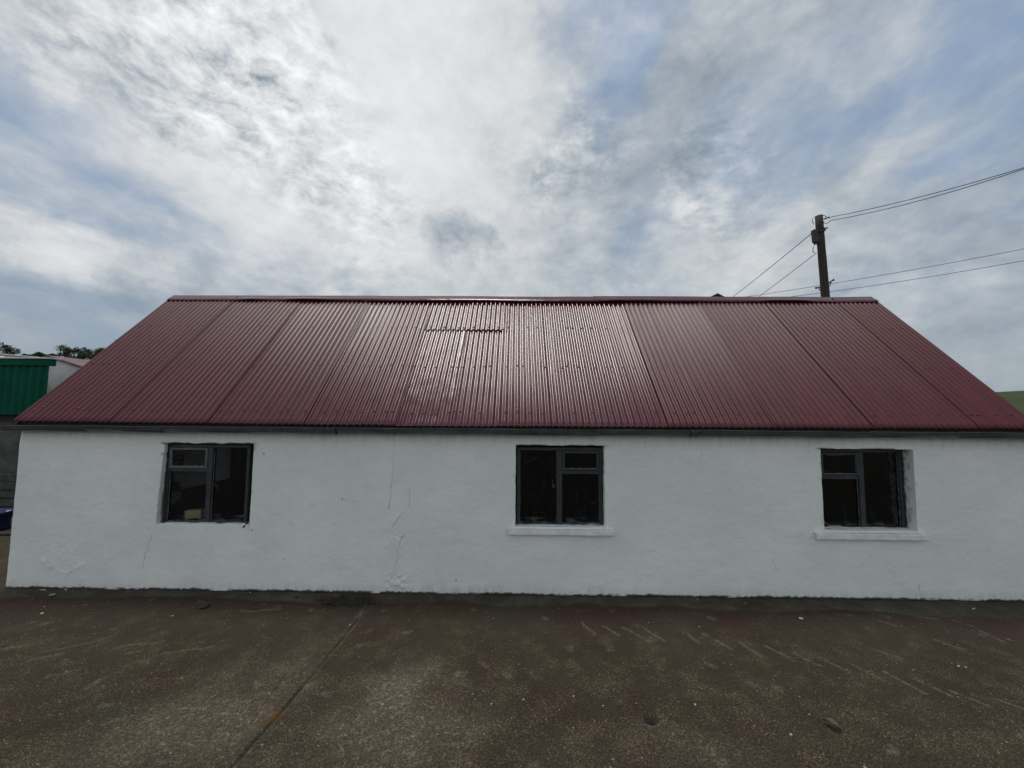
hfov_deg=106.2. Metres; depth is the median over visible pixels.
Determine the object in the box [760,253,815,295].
overhead wire
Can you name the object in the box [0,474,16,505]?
wooden hurdle
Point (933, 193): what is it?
overhead wire
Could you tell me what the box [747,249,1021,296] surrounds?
overhead wire
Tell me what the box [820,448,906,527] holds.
window
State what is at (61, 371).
white gable shed
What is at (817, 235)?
utility pole
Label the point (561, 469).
window
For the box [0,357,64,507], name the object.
green clad shed
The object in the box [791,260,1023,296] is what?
overhead wire
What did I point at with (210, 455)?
window
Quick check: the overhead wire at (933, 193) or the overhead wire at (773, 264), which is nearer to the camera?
the overhead wire at (933, 193)
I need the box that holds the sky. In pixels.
[0,0,1023,391]
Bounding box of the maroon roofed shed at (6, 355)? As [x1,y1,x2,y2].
[0,353,33,356]
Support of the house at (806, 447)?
on the yard
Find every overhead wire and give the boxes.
[733,234,810,296]
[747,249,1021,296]
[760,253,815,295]
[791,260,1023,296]
[829,167,1023,217]
[830,169,1023,220]
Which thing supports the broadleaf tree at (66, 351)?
on the hills
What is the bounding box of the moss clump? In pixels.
[295,593,386,608]
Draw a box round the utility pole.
[811,214,833,296]
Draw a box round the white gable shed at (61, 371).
[43,355,89,392]
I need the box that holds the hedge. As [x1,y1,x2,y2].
[21,352,93,359]
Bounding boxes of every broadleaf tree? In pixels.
[0,342,21,354]
[54,344,89,356]
[80,347,103,357]
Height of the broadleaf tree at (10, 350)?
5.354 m
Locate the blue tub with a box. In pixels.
[0,508,13,530]
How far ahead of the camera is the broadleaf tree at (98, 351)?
71.86 m
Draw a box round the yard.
[0,510,1023,767]
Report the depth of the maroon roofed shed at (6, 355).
14.35 m
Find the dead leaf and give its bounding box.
[822,717,840,730]
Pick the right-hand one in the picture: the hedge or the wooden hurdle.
the hedge
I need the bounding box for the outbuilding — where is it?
[711,293,724,296]
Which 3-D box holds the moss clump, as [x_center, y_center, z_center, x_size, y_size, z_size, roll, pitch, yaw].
[-1.936,2.432,4.318,1.046,0.035,0.284,1,-4,-8]
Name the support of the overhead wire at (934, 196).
attached to the utility pole
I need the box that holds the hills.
[996,391,1023,413]
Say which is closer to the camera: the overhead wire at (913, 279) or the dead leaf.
the dead leaf
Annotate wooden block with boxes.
[185,508,204,518]
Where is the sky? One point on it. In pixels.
(152, 152)
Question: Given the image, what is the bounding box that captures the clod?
[199,603,209,608]
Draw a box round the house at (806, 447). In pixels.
[0,295,1023,600]
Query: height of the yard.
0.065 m
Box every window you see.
[161,443,253,522]
[516,446,603,524]
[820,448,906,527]
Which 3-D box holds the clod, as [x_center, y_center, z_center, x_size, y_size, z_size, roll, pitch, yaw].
[-3.335,2.411,4.174,0.094,0.059,0.070,4,-6,-44]
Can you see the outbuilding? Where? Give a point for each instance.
(717, 295)

